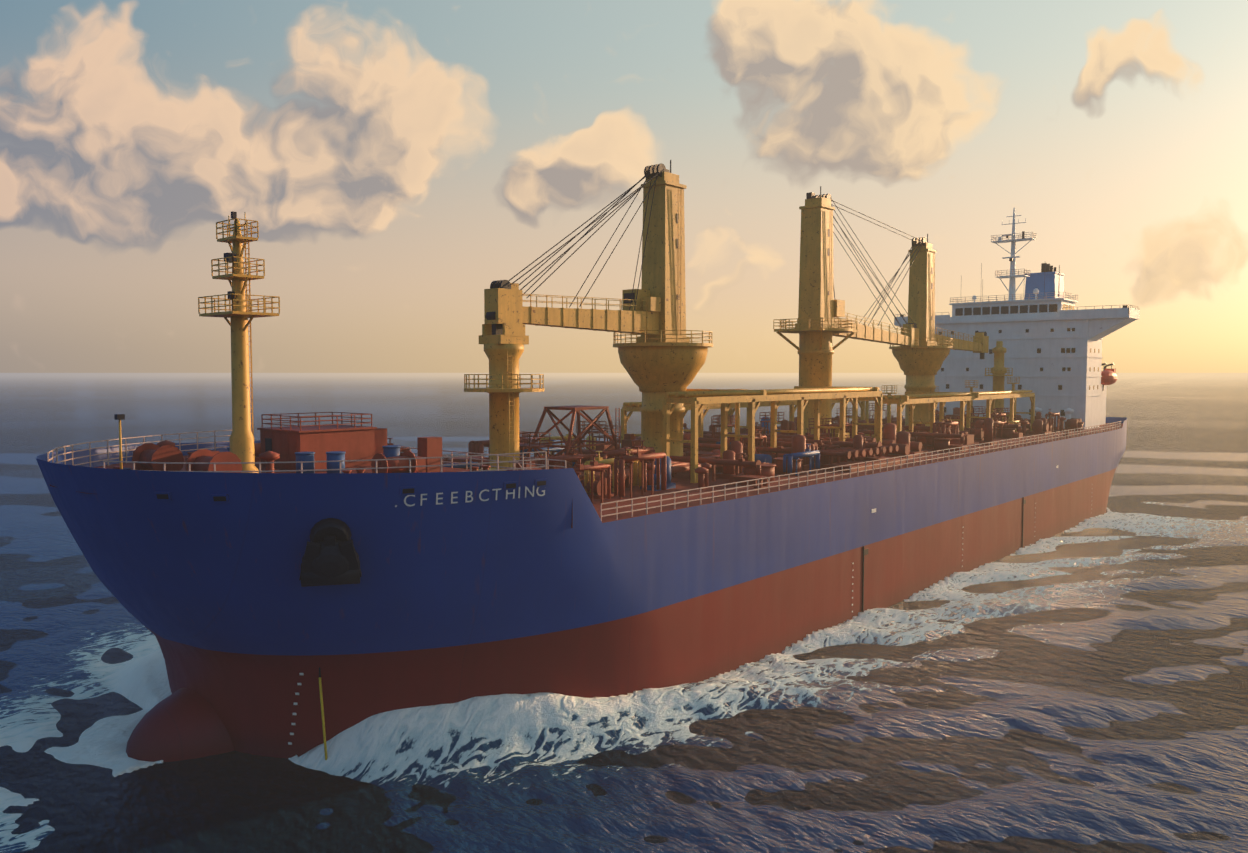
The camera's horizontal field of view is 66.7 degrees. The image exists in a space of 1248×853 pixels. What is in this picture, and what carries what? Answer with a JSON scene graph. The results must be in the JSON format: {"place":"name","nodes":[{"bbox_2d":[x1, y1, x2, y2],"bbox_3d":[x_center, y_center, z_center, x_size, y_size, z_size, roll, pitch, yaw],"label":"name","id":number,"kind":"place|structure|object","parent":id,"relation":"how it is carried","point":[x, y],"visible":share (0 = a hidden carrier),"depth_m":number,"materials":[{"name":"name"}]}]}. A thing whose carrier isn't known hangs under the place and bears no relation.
{"place":"outdoors","nodes":[
{"label":"outdoors","id":0,"kind":"place"},
{"bbox_2d":[0,373,1247,852],"bbox_3d":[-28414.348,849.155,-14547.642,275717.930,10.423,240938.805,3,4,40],"label":"ocean","id":1,"kind":"structure","parent":0,"point":[1082,687],"depth_m":60.91,"materials":[{"name":"blue liquid"}]},
{"bbox_2d":[36,417,1126,761],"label":"hull","id":2,"kind":"object","parent":1,"relation":"on","point":[462,599],"visible":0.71,"depth_m":55.25,"materials":[{"name":"paint"}]},
{"bbox_2d":[319,677,327,759],"bbox_3d":[-16.890,17.263,53.434,0.509,6.374,0.125,-1,3,-16],"label":"marker","id":3,"kind":"object","parent":2,"relation":"attached to","point":[323,720],"visible":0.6,"depth_m":53.33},
{"bbox_2d":[154,449,547,502],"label":"fairleads","id":4,"kind":"object","parent":2,"relation":"attached to","point":[227,496],"visible":0.35,"depth_m":50.12,"materials":[{"name":"paint"}]},
{"bbox_2d":[404,495,414,505],"bbox_3d":[-11.404,3.933,50.421,0.584,0.665,0.021,-1,13,-24],"label":"hull letter","id":5,"kind":"object","parent":2,"relation":"attached to","point":[406,504],"visible":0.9,"depth_m":50.37,"materials":[{"name":"white paint"}]},
{"bbox_2d":[420,494,426,505],"bbox_3d":[-10.715,3.913,50.758,0.346,0.648,0.020,-2,13,-26],"label":"hull letter","id":6,"kind":"object","parent":2,"relation":"attached to","point":[422,499],"visible":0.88,"depth_m":50.73,"materials":[{"name":"white paint"}]},
{"bbox_2d":[436,493,442,504],"bbox_3d":[-9.951,3.889,51.156,0.376,0.648,0.020,-2,12,-28],"label":"hull letter","id":7,"kind":"object","parent":2,"relation":"attached to","point":[437,498],"visible":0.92,"depth_m":51.11,"materials":[{"name":"white paint"}]},
{"bbox_2d":[451,492,457,503],"bbox_3d":[-9.218,3.865,51.563,0.376,0.648,0.021,-2,12,-29],"label":"hull letter","id":8,"kind":"object","parent":2,"relation":"attached to","point":[452,497],"visible":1,"depth_m":51.52,"materials":[{"name":"white paint"}]},
{"bbox_2d":[465,491,472,502],"bbox_3d":[-8.474,3.840,52.003,0.445,0.648,0.020,-2,12,-31],"label":"hull letter","id":9,"kind":"object","parent":2,"relation":"attached to","point":[471,500],"visible":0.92,"depth_m":51.99,"materials":[{"name":"white paint"}]},
{"bbox_2d":[479,489,488,500],"bbox_3d":[-7.741,3.813,52.465,0.584,0.665,0.020,-2,11,-32],"label":"hull letter","id":10,"kind":"object","parent":2,"relation":"attached to","point":[481,499],"visible":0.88,"depth_m":52.41,"materials":[{"name":"white paint"}]},
{"bbox_2d":[506,489,514,498],"bbox_3d":[-6.396,3.759,53.391,0.549,0.648,0.021,-2,10,-35],"label":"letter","id":11,"kind":"object","parent":2,"relation":"attached to","point":[513,493],"visible":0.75,"depth_m":53.44,"materials":[{"name":"white paint"}]},
{"bbox_2d":[525,486,533,497],"bbox_3d":[-5.392,3.715,54.152,0.600,0.648,0.021,-2,9,-37],"label":"hull letter","id":12,"kind":"object","parent":2,"relation":"attached to","point":[526,489],"visible":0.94,"depth_m":54.12,"materials":[{"name":"white paint"}]},
{"bbox_2d":[536,487,544,495],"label":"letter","id":13,"kind":"object","parent":2,"relation":"attached to","point":[543,491],"visible":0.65,"depth_m":54.66,"materials":[{"name":"white paint"}]},
{"bbox_2d":[49,423,1122,527],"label":"railing posts","id":14,"kind":"object","parent":2,"relation":"on","point":[681,480],"visible":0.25,"depth_m":75.82,"materials":[{"name":"white metal"}]},
{"bbox_2d":[114,211,278,472],"bbox_3d":[-25.752,-4.966,56.540,4.200,16.200,8.950,3,4,40],"label":"foremast","id":15,"kind":"object","parent":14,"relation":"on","point":[241,438],"depth_m":58.45,"materials":[{"name":"yellow metal"}]},
{"bbox_2d":[198,218,279,435],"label":"mast railings","id":16,"kind":"object","parent":15,"relation":"attached to","point":[250,300],"visible":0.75,"depth_m":58.43,"materials":[{"name":"yellow metal"}]},
{"bbox_2d":[47,416,1120,520],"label":"deck rails","id":17,"kind":"object","parent":14,"relation":"on","point":[546,465],"visible":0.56,"depth_m":63.64,"materials":[{"name":"metal"}]},
{"bbox_2d":[100,403,1083,502],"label":"deck equipment","id":18,"kind":"object","parent":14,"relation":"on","point":[354,442],"depth_m":80.82,"materials":[{"name":"red metal"}]},
{"bbox_2d":[227,416,1021,490],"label":"machinery","id":19,"kind":"object","parent":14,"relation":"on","point":[391,450],"visible":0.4,"depth_m":75.63,"materials":[{"name":"red metal"}]},
{"bbox_2d":[464,171,1012,468],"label":"deck cranes","id":20,"kind":"object","parent":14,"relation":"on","point":[656,369],"visible":0.88,"depth_m":89.84},
{"bbox_2d":[508,169,921,329],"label":"crane cables","id":21,"kind":"object","parent":20,"relation":"attached to","point":[603,215],"visible":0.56,"depth_m":87.35,"materials":[{"name":"black metal"}]},
{"bbox_2d":[464,294,1012,467],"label":"crane rails","id":22,"kind":"object","parent":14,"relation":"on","point":[783,324],"visible":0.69,"depth_m":86.53,"materials":[{"name":"yellow metal"}]},
{"bbox_2d":[478,377,1034,492],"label":"pipe rack","id":23,"kind":"object","parent":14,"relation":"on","point":[696,402],"visible":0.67,"depth_m":99.79,"materials":[{"name":"yellow metal"}]},
{"bbox_2d":[156,465,1092,744],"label":"hull openings","id":24,"kind":"object","parent":2,"relation":"attached to","point":[330,556],"depth_m":48.63,"materials":[{"name":"metal"}]},
{"bbox_2d":[0,0,1247,372],"label":"sky","id":25,"kind":"structure","parent":0,"point":[393,161],"materials":[{"name":"blue"}]},
{"bbox_2d":[486,160,986,358],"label":"crane ladders","id":26,"kind":"object","parent":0,"point":[652,170],"visible":0.5,"depth_m":88.71,"materials":[{"name":"yellow metal"}]},
{"bbox_2d":[894,208,1139,428],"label":"house","id":27,"kind":"structure","parent":0,"point":[1075,397],"depth_m":160.14,"materials":[{"name":"white metal"}]},
{"bbox_2d":[895,232,1137,368],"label":"superstructure railings","id":28,"kind":"object","parent":27,"relation":"attached to","point":[1026,272],"visible":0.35,"depth_m":165.96,"materials":[{"name":"white metal"}]},
{"bbox_2d":[1024,272,1064,299],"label":"funnel","id":29,"kind":"object","parent":27,"relation":"on","point":[1053,281],"visible":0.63,"depth_m":171.39,"materials":[{"name":"metal"}]},
{"bbox_2d":[1101,369,1116,384],"bbox_3d":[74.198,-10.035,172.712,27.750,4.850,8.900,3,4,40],"label":"lifeboat","id":30,"kind":"object","parent":27,"relation":"on","point":[1109,377],"visible":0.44,"depth_m":163.50,"materials":[{"name":"orange plastic"}]}
]}

